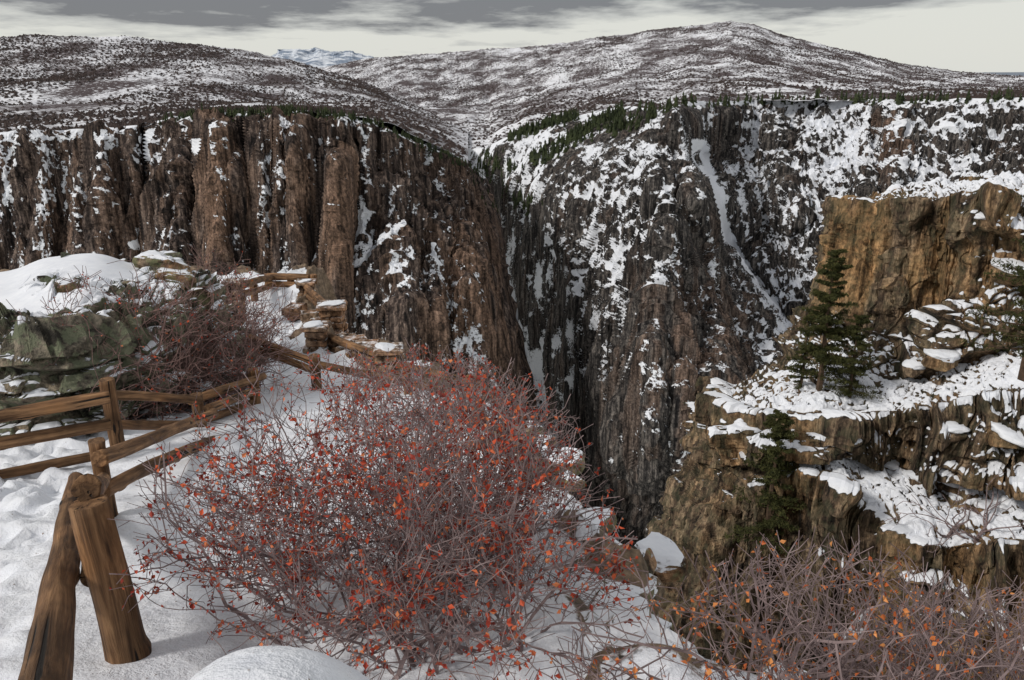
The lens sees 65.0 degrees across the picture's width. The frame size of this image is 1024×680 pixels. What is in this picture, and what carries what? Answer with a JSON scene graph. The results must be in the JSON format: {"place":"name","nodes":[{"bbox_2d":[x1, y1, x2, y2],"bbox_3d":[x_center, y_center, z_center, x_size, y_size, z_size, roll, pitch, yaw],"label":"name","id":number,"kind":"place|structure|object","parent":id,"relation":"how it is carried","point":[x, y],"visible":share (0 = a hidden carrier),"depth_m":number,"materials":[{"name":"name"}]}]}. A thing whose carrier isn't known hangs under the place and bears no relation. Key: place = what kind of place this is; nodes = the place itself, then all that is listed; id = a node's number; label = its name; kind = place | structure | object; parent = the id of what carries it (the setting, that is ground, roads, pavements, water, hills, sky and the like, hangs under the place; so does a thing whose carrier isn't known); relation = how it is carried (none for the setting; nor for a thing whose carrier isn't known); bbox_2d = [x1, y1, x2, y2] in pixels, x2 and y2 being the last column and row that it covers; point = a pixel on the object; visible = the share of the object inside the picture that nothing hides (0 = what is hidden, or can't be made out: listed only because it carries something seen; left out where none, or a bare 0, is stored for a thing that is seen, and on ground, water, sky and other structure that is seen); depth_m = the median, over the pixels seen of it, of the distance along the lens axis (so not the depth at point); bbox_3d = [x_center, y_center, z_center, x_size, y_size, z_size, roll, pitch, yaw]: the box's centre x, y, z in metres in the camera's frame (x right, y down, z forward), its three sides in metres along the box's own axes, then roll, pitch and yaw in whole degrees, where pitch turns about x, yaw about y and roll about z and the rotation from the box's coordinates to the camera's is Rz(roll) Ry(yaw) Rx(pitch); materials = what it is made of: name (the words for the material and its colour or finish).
{"place":"outdoors","nodes":[
{"label":"outdoors","id":0,"kind":"place"},
{"bbox_2d":[0,34,438,118],"bbox_3d":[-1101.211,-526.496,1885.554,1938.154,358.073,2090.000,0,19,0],"label":"snowy hill","id":1,"kind":"structure","parent":0,"point":[76,92],"depth_m":1495.99,"materials":[{"name":"white snow"}]},
{"bbox_2d":[0,102,467,162],"bbox_3d":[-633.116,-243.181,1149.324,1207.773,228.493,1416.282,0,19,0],"label":"canyon rim plateau","id":2,"kind":"structure","parent":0,"point":[56,108],"depth_m":889.00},
{"bbox_2d":[159,102,498,211],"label":"rim pine trees","id":3,"kind":"object","parent":2,"relation":"on","point":[289,110],"visible":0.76,"depth_m":455.14,"materials":[{"name":"green plant"}]},
{"bbox_2d":[221,278,246,322],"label":"stone pillar","id":4,"kind":"structure","parent":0,"point":[234,283],"depth_m":17.49,"materials":[{"name":"brown stone"}]},
{"bbox_2d":[0,104,540,422],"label":"cliff","id":5,"kind":"structure","parent":0,"point":[401,239],"depth_m":453.15,"materials":[{"name":"stone"}]},
{"bbox_2d":[272,47,374,67],"bbox_3d":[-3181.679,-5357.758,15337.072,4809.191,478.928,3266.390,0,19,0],"label":"snowy mountain range","id":6,"kind":"structure","parent":0,"point":[317,57],"depth_m":15777.29,"materials":[{"name":"white snow"}]},
{"bbox_2d":[0,263,764,679],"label":"snowy ground","id":7,"kind":"structure","parent":0,"point":[184,647],"depth_m":4.42,"materials":[{"name":"white snow"}]},
{"bbox_2d":[0,373,266,478],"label":"split rail fence","id":8,"kind":"object","parent":7,"relation":"on","point":[107,396],"visible":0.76,"depth_m":7.62,"materials":[{"name":"brown wood"}]},
{"bbox_2d":[0,250,268,437],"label":"rock outcrop","id":9,"kind":"object","parent":7,"relation":"on","point":[25,378],"visible":0.47,"depth_m":9.66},
{"bbox_2d":[5,250,211,337],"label":"outcrop boulders","id":10,"kind":"object","parent":9,"relation":"on","point":[153,258],"visible":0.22,"depth_m":12.58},
{"bbox_2d":[18,367,260,679],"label":"split rail fence","id":11,"kind":"object","parent":7,"relation":"on","point":[86,534],"visible":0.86,"depth_m":3.50,"materials":[{"name":"brown wood"}]},
{"bbox_2d":[6,250,306,419],"bbox_3d":[-4.630,0.016,11.106,2.922,2.968,4.784,0,19,0],"label":"bare brown shrub","id":12,"kind":"object","parent":7,"relation":"on","point":[209,357],"visible":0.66,"depth_m":10.62,"materials":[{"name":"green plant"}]},
{"bbox_2d":[186,244,279,335],"bbox_3d":[-5.581,-0.664,15.138,2.234,2.363,2.856,0,19,0],"label":"bare brown shrub","id":13,"kind":"object","parent":7,"relation":"on","point":[230,285],"visible":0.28,"depth_m":15.33,"materials":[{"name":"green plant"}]},
{"bbox_2d":[295,278,316,305],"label":"stone pillar","id":14,"kind":"structure","parent":7,"relation":"on","point":[300,283],"depth_m":20.48,"materials":[{"name":"brown stone"}]},
{"bbox_2d":[299,320,331,352],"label":"stone pillar","id":15,"kind":"structure","parent":7,"relation":"on","point":[316,335],"depth_m":15.23,"materials":[{"name":"brown stone"}]},
{"bbox_2d":[316,300,348,332],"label":"stone pillar","id":16,"kind":"structure","parent":7,"relation":"on","point":[325,308],"depth_m":16.70,"materials":[{"name":"brown stone"}]},
{"bbox_2d":[281,302,408,371],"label":"ledge stones","id":17,"kind":"object","parent":7,"relation":"on","point":[308,315],"visible":0.27,"depth_m":16.06,"materials":[{"name":"brown stone"}]},
{"bbox_2d":[242,273,484,395],"bbox_3d":[-4.263,-0.134,16.386,2.619,2.683,14.058,-8,20,-22],"label":"overlook rail fence","id":18,"kind":"object","parent":7,"relation":"on","point":[313,296],"visible":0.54,"depth_m":13.48,"materials":[{"name":"brown wood"}]},
{"bbox_2d":[109,338,648,679],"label":"red leaf shrub","id":19,"kind":"object","parent":7,"relation":"on","point":[475,510],"visible":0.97,"depth_m":3.59,"materials":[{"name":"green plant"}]},
{"bbox_2d":[373,342,402,386],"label":"stone pillar","id":20,"kind":"structure","parent":7,"relation":"on","point":[380,349],"depth_m":12.58,"materials":[{"name":"brown stone"}]},
{"bbox_2d":[274,344,544,441],"bbox_3d":[-1.083,0.806,8.883,2.931,1.683,2.282,0,19,0],"label":"red leaf shrub","id":21,"kind":"object","parent":7,"relation":"on","point":[354,380],"visible":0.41,"depth_m":8.93,"materials":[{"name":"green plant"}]},
{"bbox_2d":[324,346,816,679],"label":"edge rocks","id":22,"kind":"object","parent":7,"relation":"on","point":[665,558],"visible":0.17,"depth_m":4.16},
{"bbox_2d":[536,525,1023,679],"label":"orange leaf shrub","id":23,"kind":"object","parent":7,"relation":"on","point":[1012,665],"visible":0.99,"depth_m":3.04,"materials":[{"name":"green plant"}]},
{"bbox_2d":[0,0,1023,71],"label":"sky","id":24,"kind":"structure","parent":0,"point":[953,35],"materials":[{"name":"grey"}]},
{"bbox_2d":[315,21,1023,148],"bbox_3d":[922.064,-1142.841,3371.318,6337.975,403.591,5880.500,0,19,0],"label":"snowy plateau hill","id":25,"kind":"structure","parent":0,"point":[509,54],"depth_m":2804.09,"materials":[{"name":"white snow"}]},
{"bbox_2d":[0,23,1023,157],"bbox_3d":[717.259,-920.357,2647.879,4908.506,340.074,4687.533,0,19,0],"label":"hill scrub","id":26,"kind":"object","parent":25,"relation":"on","point":[47,119],"visible":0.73,"depth_m":1385.63,"materials":[{"name":"grey plant"}]},
{"bbox_2d":[424,98,1023,547],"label":"canyon wall grey cliff","id":27,"kind":"structure","parent":0,"point":[660,264],"depth_m":595.53,"materials":[{"name":"grey stone"}]},
{"bbox_2d":[477,86,1022,215],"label":"slope pine trees","id":28,"kind":"object","parent":27,"relation":"on","point":[615,116],"visible":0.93,"depth_m":696.74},
{"bbox_2d":[646,169,1023,679],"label":"tan cliff ledges","id":29,"kind":"object","parent":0,"point":[919,255],"visible":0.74,"depth_m":43.26,"materials":[{"name":"brown stone"}]},
{"bbox_2d":[722,409,806,560],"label":"pine tree","id":30,"kind":"object","parent":29,"relation":"on","point":[775,467],"visible":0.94,"depth_m":41.95,"materials":[{"name":"green plant"}]},
{"bbox_2d":[788,312,814,390],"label":"pine tree","id":31,"kind":"object","parent":29,"relation":"on","point":[804,356],"visible":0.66,"depth_m":45.22,"materials":[{"name":"green plant"}]},
{"bbox_2d":[783,248,860,390],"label":"pine tree","id":32,"kind":"object","parent":29,"relation":"on","point":[824,318],"visible":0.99,"depth_m":43.54,"materials":[{"name":"green plant"}]},
{"bbox_2d":[820,312,885,401],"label":"pine tree","id":33,"kind":"object","parent":29,"relation":"on","point":[859,343],"visible":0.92,"depth_m":43.88,"materials":[{"name":"green plant"}]},
{"bbox_2d":[763,212,1023,508],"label":"snow patches","id":34,"kind":"object","parent":29,"relation":"on","point":[1006,433],"visible":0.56,"depth_m":42.13,"materials":[{"name":"white snow"}]},
{"bbox_2d":[763,219,1023,513],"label":"ledge boulders","id":35,"kind":"object","parent":29,"relation":"on","point":[993,439],"visible":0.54,"depth_m":41.98,"materials":[{"name":"brown stone"}]},
{"bbox_2d":[909,493,972,557],"bbox_3d":[21.120,8.861,38.967,4.227,2.917,1.956,-9,21,-25],"label":"dead tree","id":36,"kind":"object","parent":29,"relation":"on","point":[950,533],"visible":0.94,"depth_m":38.79,"materials":[{"name":"wood"}]},
{"bbox_2d":[882,472,1023,544],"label":"dead tree","id":37,"kind":"object","parent":29,"relation":"on","point":[982,531],"visible":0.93,"depth_m":38.63,"materials":[{"name":"wood"}]},
{"bbox_2d":[953,194,1023,381],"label":"pine tree","id":38,"kind":"object","parent":29,"relation":"on","point":[1019,273],"visible":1,"depth_m":21.26,"materials":[{"name":"green plant"}]},
{"bbox_2d":[982,72,1023,75],"bbox_3d":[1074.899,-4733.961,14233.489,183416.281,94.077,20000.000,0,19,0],"label":"distant mesa","id":39,"kind":"structure","parent":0,"point":[1012,73],"depth_m":18977.97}
]}

